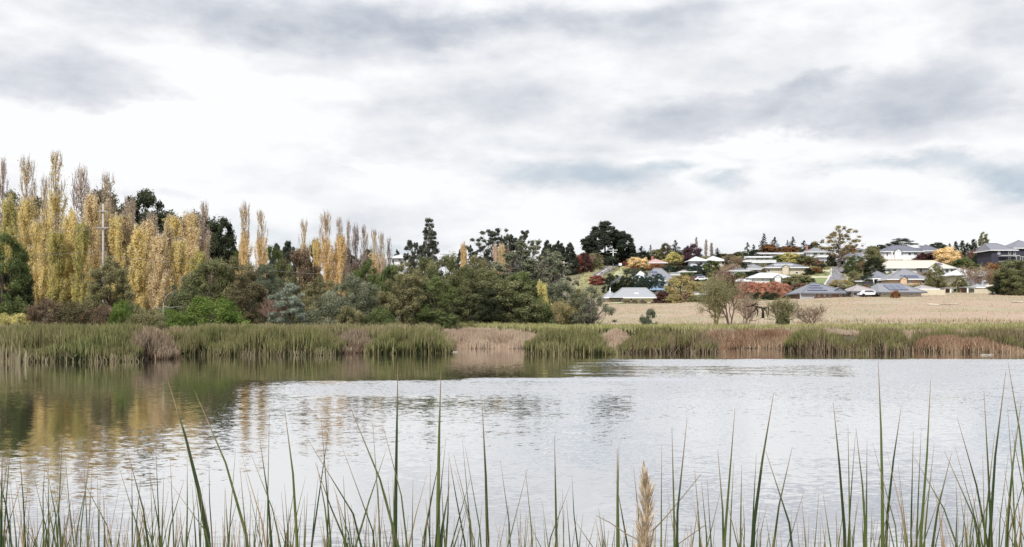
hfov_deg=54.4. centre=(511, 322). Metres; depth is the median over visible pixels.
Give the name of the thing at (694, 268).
hedge shrub
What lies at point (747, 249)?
conifer tree
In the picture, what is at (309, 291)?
broadleaf tree
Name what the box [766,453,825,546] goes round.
rush clump
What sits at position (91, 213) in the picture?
poplar tree
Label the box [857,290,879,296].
parked car
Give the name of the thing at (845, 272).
shrub
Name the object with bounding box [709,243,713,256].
poplar tree
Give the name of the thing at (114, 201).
broadleaf tree
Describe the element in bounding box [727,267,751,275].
house
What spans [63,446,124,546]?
rush clump
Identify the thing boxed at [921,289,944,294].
fence
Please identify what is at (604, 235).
pine tree
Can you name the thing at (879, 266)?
broadleaf tree
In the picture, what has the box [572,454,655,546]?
rush clump
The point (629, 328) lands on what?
marsh reeds
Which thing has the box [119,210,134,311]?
poplar tree
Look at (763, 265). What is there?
garden planting
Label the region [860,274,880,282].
hedge shrub
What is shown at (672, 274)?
house
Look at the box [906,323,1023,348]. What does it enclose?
reeds
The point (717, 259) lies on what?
house
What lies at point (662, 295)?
shrub
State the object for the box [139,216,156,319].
poplar tree
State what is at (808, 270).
shrub
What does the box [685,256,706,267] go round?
house
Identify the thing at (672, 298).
shrub
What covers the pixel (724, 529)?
rush clump
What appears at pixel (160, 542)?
rush clump
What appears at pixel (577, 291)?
broadleaf tree
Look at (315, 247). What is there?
poplar tree
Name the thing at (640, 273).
house
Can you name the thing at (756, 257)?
house
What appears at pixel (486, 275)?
broadleaf tree
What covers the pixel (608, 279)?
conifer tree
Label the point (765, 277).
house
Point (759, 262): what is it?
house
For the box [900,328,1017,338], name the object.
dry grass
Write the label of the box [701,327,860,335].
dry grass
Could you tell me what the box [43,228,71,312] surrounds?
poplar tree
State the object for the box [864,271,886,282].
house
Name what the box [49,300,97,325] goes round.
shrub
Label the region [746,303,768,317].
fallen tree
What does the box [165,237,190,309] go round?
poplar tree
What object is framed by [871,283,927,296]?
house
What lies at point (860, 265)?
broadleaf tree
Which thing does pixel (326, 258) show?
poplar tree
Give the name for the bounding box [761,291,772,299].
green hedge
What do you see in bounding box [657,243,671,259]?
broadleaf tree
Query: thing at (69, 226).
poplar tree
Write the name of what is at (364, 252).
poplar tree
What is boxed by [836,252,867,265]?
house
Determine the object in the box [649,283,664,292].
house
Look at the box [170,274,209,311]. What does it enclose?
broadleaf tree
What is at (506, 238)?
gum tree
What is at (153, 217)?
poplar tree
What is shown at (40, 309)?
shrub
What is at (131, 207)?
poplar tree
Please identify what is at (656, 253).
broadleaf tree
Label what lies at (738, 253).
shrub
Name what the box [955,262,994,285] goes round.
broadleaf tree
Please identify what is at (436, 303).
broadleaf tree
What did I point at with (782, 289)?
red shrub
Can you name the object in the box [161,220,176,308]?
poplar tree
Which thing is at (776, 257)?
shrub
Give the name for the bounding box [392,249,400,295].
pine tree
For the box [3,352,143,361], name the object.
dead reeds
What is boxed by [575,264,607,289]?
grass slope
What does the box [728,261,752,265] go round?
house
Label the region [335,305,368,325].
shrub
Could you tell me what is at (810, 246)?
broadleaf tree
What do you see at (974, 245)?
conifer tree
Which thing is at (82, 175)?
poplar tree
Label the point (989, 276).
broadleaf tree
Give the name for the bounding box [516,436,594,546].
rush clump
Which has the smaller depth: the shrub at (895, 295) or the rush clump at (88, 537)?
the rush clump at (88, 537)
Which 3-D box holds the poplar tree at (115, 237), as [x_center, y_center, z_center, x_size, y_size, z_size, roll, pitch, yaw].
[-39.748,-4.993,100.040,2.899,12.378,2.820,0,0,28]
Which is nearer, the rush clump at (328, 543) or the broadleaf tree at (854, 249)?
the rush clump at (328, 543)
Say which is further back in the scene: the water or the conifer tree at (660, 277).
the conifer tree at (660, 277)
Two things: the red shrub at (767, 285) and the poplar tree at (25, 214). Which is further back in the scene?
the red shrub at (767, 285)
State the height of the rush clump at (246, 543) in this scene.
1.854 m
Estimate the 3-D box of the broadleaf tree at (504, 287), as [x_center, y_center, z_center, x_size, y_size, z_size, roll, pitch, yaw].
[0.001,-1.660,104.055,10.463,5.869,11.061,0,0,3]
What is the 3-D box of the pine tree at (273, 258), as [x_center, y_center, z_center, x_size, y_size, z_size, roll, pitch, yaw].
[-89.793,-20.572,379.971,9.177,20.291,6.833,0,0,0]
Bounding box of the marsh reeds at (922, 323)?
[563,321,1022,326]
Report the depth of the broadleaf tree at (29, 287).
68.88 m
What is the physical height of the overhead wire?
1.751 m
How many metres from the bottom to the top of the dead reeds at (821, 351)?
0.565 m
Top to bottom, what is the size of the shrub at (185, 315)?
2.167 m
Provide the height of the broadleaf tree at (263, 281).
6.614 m
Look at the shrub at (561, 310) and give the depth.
102.70 m
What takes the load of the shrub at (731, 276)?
on the ground at (871, 316)
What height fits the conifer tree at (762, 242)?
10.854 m
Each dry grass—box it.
[125,326,181,359]
[338,327,373,353]
[442,326,536,348]
[593,293,1023,324]
[600,328,630,347]
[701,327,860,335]
[703,327,792,348]
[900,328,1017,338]
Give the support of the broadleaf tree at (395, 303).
on the ground at (871, 316)
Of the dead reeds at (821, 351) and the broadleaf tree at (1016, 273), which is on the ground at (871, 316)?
the broadleaf tree at (1016, 273)
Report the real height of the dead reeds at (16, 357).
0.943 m
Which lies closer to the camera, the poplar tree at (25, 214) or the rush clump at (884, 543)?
the rush clump at (884, 543)
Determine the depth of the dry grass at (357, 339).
65.95 m
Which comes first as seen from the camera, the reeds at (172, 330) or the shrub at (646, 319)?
the reeds at (172, 330)
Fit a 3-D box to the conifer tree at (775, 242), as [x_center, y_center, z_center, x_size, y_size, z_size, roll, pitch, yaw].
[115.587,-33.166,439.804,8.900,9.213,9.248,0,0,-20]
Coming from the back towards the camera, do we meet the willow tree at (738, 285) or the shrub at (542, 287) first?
the willow tree at (738, 285)
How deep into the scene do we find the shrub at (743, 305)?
115.52 m
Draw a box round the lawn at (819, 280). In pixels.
[811,269,829,283]
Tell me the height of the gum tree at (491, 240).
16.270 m
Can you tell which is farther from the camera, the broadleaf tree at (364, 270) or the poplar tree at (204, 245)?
the poplar tree at (204, 245)
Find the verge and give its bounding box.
[613,266,630,275]
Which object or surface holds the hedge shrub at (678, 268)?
on the ground at (871, 316)
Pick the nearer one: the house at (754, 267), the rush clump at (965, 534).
the rush clump at (965, 534)
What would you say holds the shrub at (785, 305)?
on the ground at (871, 316)
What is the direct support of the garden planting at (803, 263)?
on the ground at (871, 316)
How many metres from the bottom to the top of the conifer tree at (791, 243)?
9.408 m
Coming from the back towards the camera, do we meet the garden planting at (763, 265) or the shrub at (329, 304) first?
the garden planting at (763, 265)
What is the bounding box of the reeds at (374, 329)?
[165,321,456,349]
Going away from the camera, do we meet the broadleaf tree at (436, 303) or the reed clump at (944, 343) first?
the reed clump at (944, 343)
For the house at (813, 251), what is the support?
on the ground at (871, 316)
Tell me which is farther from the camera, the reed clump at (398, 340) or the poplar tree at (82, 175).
the poplar tree at (82, 175)
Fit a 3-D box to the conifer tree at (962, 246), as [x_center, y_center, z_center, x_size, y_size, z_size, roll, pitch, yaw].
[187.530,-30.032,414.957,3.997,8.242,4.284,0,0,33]
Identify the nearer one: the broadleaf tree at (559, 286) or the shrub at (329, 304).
the shrub at (329, 304)
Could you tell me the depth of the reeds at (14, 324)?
60.08 m
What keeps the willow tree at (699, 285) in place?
on the ground at (871, 316)
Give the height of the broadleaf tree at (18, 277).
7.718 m
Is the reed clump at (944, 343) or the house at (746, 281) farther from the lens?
the house at (746, 281)
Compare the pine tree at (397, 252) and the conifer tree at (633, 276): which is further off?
the pine tree at (397, 252)
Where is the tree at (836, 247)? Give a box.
[811,226,863,266]
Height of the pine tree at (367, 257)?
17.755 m
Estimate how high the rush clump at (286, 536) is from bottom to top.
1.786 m
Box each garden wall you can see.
[812,276,827,277]
[885,258,913,259]
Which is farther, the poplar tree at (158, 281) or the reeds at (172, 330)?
the poplar tree at (158, 281)
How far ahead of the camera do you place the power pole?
91.92 m
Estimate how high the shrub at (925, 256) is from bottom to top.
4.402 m
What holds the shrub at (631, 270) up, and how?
on the ground at (871, 316)
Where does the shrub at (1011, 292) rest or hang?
on the ground at (871, 316)
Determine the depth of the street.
329.50 m
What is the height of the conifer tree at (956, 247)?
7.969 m
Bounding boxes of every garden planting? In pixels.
[617,254,1020,294]
[623,252,1016,288]
[625,254,1020,291]
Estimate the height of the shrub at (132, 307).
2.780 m
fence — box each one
[800,294,813,298]
[860,282,873,285]
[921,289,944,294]
[974,289,992,293]
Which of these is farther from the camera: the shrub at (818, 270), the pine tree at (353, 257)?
the pine tree at (353, 257)
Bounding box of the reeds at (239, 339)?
[162,321,347,354]
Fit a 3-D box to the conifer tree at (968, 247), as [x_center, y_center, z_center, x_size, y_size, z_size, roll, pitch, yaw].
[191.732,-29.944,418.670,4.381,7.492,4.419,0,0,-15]
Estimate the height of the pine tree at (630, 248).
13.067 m
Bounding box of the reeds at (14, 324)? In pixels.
[0,321,163,333]
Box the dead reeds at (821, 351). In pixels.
[529,345,1023,354]
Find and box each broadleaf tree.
[0,230,34,325]
[0,256,36,318]
[1,188,53,247]
[81,255,135,321]
[84,186,119,264]
[169,209,225,276]
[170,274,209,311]
[178,257,239,317]
[202,216,238,289]
[208,255,255,317]
[219,248,255,286]
[219,270,271,324]
[241,262,286,323]
[257,244,284,312]
[263,258,302,324]
[296,275,337,322]
[344,258,379,321]
[369,262,415,323]
[376,262,432,325]
[408,255,453,322]
[408,275,464,329]
[425,251,469,320]
[439,264,492,323]
[456,282,501,323]
[457,254,496,291]
[460,266,523,323]
[481,278,553,324]
[501,270,549,321]
[541,280,581,323]
[565,288,596,324]
[568,254,582,273]
[578,252,593,271]
[587,253,602,268]
[626,257,652,268]
[648,249,664,259]
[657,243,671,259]
[662,251,683,264]
[683,243,702,266]
[724,263,743,269]
[758,244,783,251]
[781,245,799,251]
[808,242,821,249]
[837,244,856,257]
[843,255,865,271]
[847,271,859,283]
[855,260,872,273]
[862,257,886,275]
[863,245,885,265]
[878,238,920,246]
[923,263,947,287]
[932,247,965,265]
[951,275,968,291]
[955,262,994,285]
[967,249,976,258]
[971,255,976,263]
[977,232,989,247]
[983,270,995,284]
[986,271,1016,294]
[992,259,1023,295]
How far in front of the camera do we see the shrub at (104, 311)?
66.61 m
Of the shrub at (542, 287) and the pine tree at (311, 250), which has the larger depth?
the pine tree at (311, 250)
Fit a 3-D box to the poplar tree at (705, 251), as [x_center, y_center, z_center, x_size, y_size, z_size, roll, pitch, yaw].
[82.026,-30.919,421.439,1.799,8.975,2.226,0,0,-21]
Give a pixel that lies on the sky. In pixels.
(729, 124)
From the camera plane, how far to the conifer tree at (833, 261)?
361.48 m
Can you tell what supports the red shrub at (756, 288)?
on the ground at (871, 316)
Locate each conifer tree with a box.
[601,273,617,292]
[607,275,624,292]
[618,274,633,289]
[627,273,640,286]
[633,275,645,286]
[640,274,652,288]
[646,275,657,291]
[652,273,664,291]
[670,240,681,254]
[712,248,722,258]
[724,257,730,266]
[740,242,751,259]
[748,244,758,255]
[757,234,770,250]
[770,237,781,251]
[788,237,797,251]
[800,240,807,251]
[826,255,831,265]
[831,255,836,265]
[952,241,959,251]
[959,240,966,256]
[963,242,973,257]
[970,238,977,250]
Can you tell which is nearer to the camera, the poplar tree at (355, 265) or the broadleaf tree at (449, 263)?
the broadleaf tree at (449, 263)
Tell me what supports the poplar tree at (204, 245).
on the ground at (871, 316)
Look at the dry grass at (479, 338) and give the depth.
77.47 m
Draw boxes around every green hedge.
[751,292,764,299]
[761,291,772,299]
[767,292,780,299]
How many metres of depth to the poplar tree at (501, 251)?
139.83 m
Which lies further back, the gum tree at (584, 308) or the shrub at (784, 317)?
the shrub at (784, 317)
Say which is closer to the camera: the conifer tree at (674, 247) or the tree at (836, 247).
the tree at (836, 247)
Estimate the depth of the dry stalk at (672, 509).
2.95 m
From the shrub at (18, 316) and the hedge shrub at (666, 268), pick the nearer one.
the shrub at (18, 316)
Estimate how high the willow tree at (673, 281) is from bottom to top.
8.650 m
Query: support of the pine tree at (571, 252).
on the ground at (871, 316)
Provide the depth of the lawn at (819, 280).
321.76 m
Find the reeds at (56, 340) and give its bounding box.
[0,322,152,361]
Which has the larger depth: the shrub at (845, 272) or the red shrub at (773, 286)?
the shrub at (845, 272)
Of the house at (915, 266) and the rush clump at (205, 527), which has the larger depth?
the house at (915, 266)
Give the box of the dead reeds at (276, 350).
[187,346,335,354]
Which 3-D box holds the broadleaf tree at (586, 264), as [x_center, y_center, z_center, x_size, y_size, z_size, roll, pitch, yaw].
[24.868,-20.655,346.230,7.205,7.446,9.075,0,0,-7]
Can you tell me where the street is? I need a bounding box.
[825,265,845,284]
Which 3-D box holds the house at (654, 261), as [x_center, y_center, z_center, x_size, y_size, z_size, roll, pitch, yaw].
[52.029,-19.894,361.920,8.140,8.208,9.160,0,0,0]
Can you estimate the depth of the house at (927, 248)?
398.98 m
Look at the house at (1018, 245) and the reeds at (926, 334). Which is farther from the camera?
the house at (1018, 245)
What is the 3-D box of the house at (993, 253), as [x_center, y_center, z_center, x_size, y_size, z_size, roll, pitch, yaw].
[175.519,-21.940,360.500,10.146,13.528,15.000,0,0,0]
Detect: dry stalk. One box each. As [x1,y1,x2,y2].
[596,515,641,546]
[650,474,700,546]
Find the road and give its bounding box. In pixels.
[592,263,618,276]
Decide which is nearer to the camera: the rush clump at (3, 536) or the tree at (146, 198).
the rush clump at (3, 536)
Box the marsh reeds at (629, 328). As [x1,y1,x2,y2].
[439,321,1022,335]
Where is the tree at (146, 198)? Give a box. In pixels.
[118,188,178,237]
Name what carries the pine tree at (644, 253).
on the ground at (871, 316)
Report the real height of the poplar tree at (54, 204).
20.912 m
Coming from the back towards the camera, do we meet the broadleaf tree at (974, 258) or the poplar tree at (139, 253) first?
the broadleaf tree at (974, 258)
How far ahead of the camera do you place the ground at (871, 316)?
169.62 m
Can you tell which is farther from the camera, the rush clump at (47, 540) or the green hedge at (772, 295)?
the green hedge at (772, 295)
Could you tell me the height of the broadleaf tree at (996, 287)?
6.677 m
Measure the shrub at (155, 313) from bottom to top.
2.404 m
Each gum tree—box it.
[328,274,383,324]
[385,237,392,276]
[398,239,421,286]
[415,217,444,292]
[465,228,514,271]
[489,239,567,303]
[501,233,515,264]
[504,230,535,281]
[535,251,578,314]
[570,284,617,324]
[929,242,947,248]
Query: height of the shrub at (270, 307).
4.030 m
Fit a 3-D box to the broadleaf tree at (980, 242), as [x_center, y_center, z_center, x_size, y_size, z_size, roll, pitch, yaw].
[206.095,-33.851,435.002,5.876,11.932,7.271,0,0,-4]
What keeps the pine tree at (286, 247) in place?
on the ground at (871, 316)
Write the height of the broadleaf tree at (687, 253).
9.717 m
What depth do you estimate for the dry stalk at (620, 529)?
2.95 m
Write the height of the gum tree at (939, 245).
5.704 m
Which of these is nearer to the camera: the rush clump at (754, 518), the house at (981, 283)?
the rush clump at (754, 518)
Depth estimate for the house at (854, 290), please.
216.41 m
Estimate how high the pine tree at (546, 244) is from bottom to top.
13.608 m
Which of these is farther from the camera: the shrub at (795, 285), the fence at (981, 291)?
the shrub at (795, 285)
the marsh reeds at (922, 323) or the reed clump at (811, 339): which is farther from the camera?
the marsh reeds at (922, 323)
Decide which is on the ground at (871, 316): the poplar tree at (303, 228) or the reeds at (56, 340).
the poplar tree at (303, 228)
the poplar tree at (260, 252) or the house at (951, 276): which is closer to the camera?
the poplar tree at (260, 252)
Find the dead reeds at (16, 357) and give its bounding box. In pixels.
[0,347,26,363]
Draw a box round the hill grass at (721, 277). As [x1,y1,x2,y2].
[574,255,1022,295]
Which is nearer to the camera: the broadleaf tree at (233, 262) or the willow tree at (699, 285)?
the broadleaf tree at (233, 262)
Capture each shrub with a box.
[0,313,32,325]
[24,296,65,325]
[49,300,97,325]
[75,303,122,325]
[104,298,135,324]
[119,302,145,325]
[125,307,166,330]
[151,308,191,328]
[152,283,219,325]
[164,311,199,327]
[184,295,252,326]
[256,290,288,322]
[302,290,351,325]
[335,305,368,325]
[364,305,400,326]
[517,296,557,323]
[536,279,552,311]
[550,298,576,324]
[588,275,604,284]
[621,268,642,273]
[639,308,657,324]
[645,264,665,269]
[651,291,668,302]
[662,266,674,271]
[664,261,685,266]
[665,294,683,303]
[671,266,684,271]
[681,293,690,301]
[684,265,702,273]
[685,295,698,301]
[699,269,714,276]
[702,260,721,272]
[726,256,744,266]
[726,275,738,294]
[732,289,761,324]
[733,251,744,255]
[733,272,747,279]
[737,282,747,298]
[739,262,747,268]
[744,280,756,297]
[745,271,759,275]
[749,281,766,296]
[758,294,803,324]
[759,282,774,297]
[767,281,782,295]
[771,255,784,261]
[773,283,790,298]
[775,310,789,324]
[778,252,799,262]
[781,275,808,284]
[790,283,805,289]
[791,301,829,323]
[794,255,818,264]
[794,276,816,284]
[801,268,815,274]
[806,258,825,265]
[811,267,824,273]
[828,279,853,286]
[840,269,851,273]
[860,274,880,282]
[890,290,900,297]
[915,252,935,259]
[948,257,983,268]
[984,262,1000,270]
[996,285,1023,294]
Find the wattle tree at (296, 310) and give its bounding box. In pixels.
[266,282,311,325]
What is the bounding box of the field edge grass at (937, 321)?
[599,316,1023,325]
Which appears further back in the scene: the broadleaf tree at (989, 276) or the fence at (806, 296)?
the broadleaf tree at (989, 276)
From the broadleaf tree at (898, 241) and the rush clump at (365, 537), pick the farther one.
the broadleaf tree at (898, 241)
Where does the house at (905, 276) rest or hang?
on the ground at (871, 316)
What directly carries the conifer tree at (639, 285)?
on the ground at (871, 316)
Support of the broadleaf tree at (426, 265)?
on the ground at (871, 316)
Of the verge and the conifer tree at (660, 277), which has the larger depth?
the verge
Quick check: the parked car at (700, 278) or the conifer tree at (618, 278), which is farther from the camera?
the parked car at (700, 278)
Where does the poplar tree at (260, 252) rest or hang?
on the ground at (871, 316)
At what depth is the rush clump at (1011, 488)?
3.04 m
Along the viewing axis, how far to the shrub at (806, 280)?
305.36 m
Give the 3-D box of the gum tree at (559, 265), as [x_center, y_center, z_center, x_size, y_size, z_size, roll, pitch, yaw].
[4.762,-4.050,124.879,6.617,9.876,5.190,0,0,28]
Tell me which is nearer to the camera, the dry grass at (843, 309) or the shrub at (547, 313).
the shrub at (547, 313)
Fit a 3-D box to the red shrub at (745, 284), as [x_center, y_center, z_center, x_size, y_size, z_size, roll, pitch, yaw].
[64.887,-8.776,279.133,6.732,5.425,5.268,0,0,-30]
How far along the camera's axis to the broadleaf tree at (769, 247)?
437.28 m
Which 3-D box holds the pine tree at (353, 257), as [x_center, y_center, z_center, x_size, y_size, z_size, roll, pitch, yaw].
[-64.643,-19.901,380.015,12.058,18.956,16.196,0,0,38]
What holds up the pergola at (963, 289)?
on the ground at (871, 316)
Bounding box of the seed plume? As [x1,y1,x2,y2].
[631,459,659,546]
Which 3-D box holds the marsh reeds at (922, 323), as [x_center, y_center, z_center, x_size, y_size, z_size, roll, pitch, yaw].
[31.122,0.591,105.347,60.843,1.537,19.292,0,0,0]
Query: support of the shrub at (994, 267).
on the ground at (871, 316)
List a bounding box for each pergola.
[939,288,955,292]
[959,287,974,292]
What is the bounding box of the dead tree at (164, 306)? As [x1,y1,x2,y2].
[150,290,184,324]
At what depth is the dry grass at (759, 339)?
77.06 m
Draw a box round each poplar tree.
[0,158,9,279]
[0,194,18,290]
[14,155,39,249]
[17,192,36,291]
[26,217,50,321]
[39,173,48,319]
[40,148,69,291]
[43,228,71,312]
[61,207,77,321]
[68,218,93,322]
[69,163,94,266]
[80,189,106,309]
[96,169,118,301]
[96,198,115,304]
[104,212,127,309]
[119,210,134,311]
[121,196,141,272]
[125,223,149,309]
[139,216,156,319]
[144,231,170,309]
[146,212,160,324]
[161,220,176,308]
[163,211,183,291]
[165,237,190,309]
[178,208,201,274]
[188,248,208,280]
[195,201,213,295]
[235,202,253,309]
[253,210,268,319]
[296,217,311,295]
[311,237,321,295]
[315,209,336,317]
[333,217,344,285]
[333,232,348,296]
[343,221,353,291]
[350,223,359,298]
[358,224,369,287]
[367,230,379,284]
[375,231,386,275]
[459,242,467,270]
[491,241,498,272]
[497,241,505,273]
[504,246,511,276]
[704,239,707,257]
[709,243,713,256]
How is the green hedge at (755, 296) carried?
on the lawn
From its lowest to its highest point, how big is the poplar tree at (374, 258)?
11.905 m
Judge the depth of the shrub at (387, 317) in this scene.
79.30 m
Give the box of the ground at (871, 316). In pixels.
[46,256,1023,359]
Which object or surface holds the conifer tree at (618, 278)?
on the ground at (871, 316)
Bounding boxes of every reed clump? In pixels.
[361,326,458,353]
[516,325,624,354]
[616,325,719,352]
[781,325,853,351]
[846,325,914,353]
[912,333,1023,352]
[974,325,1023,347]
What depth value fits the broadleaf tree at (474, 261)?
110.19 m
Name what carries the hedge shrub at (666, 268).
on the ground at (871, 316)
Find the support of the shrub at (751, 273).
on the ground at (871, 316)
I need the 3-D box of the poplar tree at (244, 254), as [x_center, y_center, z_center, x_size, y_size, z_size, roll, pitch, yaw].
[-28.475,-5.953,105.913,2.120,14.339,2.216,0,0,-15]
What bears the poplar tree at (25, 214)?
on the ground at (871, 316)
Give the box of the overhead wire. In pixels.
[103,255,404,273]
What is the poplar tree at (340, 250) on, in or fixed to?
on the ground at (871, 316)
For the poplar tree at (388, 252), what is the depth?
209.95 m
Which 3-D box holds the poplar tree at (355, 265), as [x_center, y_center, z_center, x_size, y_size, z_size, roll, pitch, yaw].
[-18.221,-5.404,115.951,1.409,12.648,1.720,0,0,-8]
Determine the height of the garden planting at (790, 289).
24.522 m
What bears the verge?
on the ground at (871, 316)
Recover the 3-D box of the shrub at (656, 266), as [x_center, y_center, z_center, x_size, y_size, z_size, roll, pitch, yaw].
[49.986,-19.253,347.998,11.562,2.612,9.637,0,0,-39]
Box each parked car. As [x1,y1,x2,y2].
[694,276,707,280]
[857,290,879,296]
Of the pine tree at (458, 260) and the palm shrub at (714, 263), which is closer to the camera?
the pine tree at (458, 260)
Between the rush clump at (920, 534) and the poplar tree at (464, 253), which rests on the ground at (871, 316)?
the poplar tree at (464, 253)
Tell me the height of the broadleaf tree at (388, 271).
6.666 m
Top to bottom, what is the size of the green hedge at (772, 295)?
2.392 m
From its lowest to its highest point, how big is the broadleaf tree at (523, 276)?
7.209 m
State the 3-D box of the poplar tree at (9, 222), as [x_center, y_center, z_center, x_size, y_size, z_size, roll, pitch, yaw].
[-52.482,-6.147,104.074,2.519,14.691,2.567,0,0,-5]
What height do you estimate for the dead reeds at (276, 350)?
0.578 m
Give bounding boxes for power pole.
[96,204,108,302]
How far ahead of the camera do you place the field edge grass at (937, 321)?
124.50 m
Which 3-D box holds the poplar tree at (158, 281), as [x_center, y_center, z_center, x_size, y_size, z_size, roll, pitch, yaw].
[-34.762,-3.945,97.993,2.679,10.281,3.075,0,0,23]
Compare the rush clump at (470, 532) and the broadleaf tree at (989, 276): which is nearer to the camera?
the rush clump at (470, 532)
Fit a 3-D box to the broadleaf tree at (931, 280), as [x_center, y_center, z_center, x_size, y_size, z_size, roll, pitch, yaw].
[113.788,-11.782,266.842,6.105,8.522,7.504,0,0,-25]
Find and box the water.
[0,348,1023,546]
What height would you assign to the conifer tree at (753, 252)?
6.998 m
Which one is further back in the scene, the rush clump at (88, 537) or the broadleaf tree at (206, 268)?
the broadleaf tree at (206, 268)
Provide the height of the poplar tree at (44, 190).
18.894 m
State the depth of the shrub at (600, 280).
316.48 m
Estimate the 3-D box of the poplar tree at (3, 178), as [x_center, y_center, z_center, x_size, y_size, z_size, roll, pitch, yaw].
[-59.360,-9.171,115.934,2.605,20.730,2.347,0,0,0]
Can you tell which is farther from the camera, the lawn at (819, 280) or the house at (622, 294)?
the lawn at (819, 280)
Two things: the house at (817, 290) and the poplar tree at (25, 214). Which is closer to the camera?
the poplar tree at (25, 214)
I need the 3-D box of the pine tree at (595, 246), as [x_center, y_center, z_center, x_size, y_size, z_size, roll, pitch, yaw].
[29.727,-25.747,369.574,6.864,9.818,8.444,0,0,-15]
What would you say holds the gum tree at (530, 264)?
on the ground at (871, 316)
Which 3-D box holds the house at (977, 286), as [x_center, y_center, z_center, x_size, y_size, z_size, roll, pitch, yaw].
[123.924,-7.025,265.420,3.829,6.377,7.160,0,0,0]
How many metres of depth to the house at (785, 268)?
332.30 m
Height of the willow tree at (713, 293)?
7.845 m
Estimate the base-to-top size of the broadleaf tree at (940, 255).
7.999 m
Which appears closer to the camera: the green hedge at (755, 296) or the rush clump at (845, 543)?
the rush clump at (845, 543)
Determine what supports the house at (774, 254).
on the ground at (871, 316)
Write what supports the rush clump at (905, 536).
in the water
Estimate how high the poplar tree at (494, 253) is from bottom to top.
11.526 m
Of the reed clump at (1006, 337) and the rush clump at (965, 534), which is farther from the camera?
the reed clump at (1006, 337)
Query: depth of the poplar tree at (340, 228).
115.97 m
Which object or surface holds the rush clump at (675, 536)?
in the water
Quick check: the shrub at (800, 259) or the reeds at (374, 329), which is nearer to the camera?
the reeds at (374, 329)
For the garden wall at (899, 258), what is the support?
on the ground at (871, 316)
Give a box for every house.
[391,255,407,271]
[601,291,613,301]
[609,287,656,301]
[635,271,644,280]
[646,268,671,285]
[648,256,667,264]
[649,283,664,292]
[668,272,680,276]
[679,269,696,274]
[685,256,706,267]
[706,256,724,265]
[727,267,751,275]
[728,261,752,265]
[735,279,751,283]
[743,260,775,265]
[744,256,773,259]
[745,273,793,282]
[746,264,763,272]
[754,252,805,257]
[761,262,808,274]
[783,282,850,298]
[801,245,831,256]
[815,255,828,260]
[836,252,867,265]
[844,285,873,296]
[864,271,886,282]
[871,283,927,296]
[876,269,927,285]
[880,245,924,257]
[882,260,954,272]
[914,285,939,289]
[917,244,937,253]
[943,269,973,285]
[963,270,988,286]
[968,284,988,291]
[973,243,1019,267]
[1005,240,1023,264]
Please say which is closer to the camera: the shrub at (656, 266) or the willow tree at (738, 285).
the willow tree at (738, 285)
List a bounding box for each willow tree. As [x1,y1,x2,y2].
[663,275,697,300]
[681,281,706,292]
[690,267,741,324]
[704,266,748,324]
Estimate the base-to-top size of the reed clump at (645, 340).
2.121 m
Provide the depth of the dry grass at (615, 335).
78.15 m
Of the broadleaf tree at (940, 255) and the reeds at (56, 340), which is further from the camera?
the broadleaf tree at (940, 255)
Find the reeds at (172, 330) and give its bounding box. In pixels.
[154,328,186,332]
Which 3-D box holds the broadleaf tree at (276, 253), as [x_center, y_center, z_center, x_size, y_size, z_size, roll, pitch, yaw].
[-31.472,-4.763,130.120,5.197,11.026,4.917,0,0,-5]
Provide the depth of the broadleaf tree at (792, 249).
437.32 m
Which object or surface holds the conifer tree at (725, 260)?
on the ground at (871, 316)
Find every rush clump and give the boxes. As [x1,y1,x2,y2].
[0,441,29,546]
[25,452,78,546]
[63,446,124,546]
[77,451,174,546]
[164,382,220,546]
[195,392,274,546]
[250,409,317,546]
[308,432,391,546]
[312,420,385,546]
[349,371,440,546]
[420,377,469,546]
[448,407,527,546]
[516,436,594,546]
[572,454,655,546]
[660,422,698,546]
[685,412,744,546]
[726,393,791,546]
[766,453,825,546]
[821,403,858,546]
[856,364,900,546]
[872,442,916,546]
[912,380,951,546]
[915,459,990,546]
[944,372,1023,546]
[997,364,1023,546]
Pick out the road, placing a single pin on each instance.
(603, 273)
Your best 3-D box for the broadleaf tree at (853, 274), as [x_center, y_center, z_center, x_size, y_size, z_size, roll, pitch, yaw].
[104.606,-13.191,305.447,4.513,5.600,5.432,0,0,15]
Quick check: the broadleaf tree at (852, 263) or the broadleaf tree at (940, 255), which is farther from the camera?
the broadleaf tree at (940, 255)
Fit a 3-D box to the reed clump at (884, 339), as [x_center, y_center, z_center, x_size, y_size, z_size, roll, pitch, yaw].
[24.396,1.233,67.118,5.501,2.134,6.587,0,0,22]
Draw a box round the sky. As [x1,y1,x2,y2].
[0,0,1023,276]
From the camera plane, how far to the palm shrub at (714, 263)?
335.88 m
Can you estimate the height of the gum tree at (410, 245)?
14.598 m
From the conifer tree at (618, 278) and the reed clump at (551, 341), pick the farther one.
the conifer tree at (618, 278)
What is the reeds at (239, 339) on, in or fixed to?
in the water
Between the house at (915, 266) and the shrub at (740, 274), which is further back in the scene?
the house at (915, 266)
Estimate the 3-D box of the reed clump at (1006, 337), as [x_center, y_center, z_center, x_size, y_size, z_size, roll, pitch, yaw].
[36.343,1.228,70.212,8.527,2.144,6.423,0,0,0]
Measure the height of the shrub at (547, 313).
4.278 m
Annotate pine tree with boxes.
[269,243,281,266]
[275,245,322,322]
[281,240,297,281]
[309,244,320,279]
[327,248,358,280]
[358,249,372,282]
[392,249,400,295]
[456,249,463,275]
[539,240,554,276]
[549,240,567,275]
[563,242,580,274]
[580,220,628,264]
[585,241,601,253]
[610,230,637,263]
[637,246,651,259]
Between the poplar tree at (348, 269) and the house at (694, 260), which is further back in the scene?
the house at (694, 260)
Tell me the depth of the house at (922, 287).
246.27 m

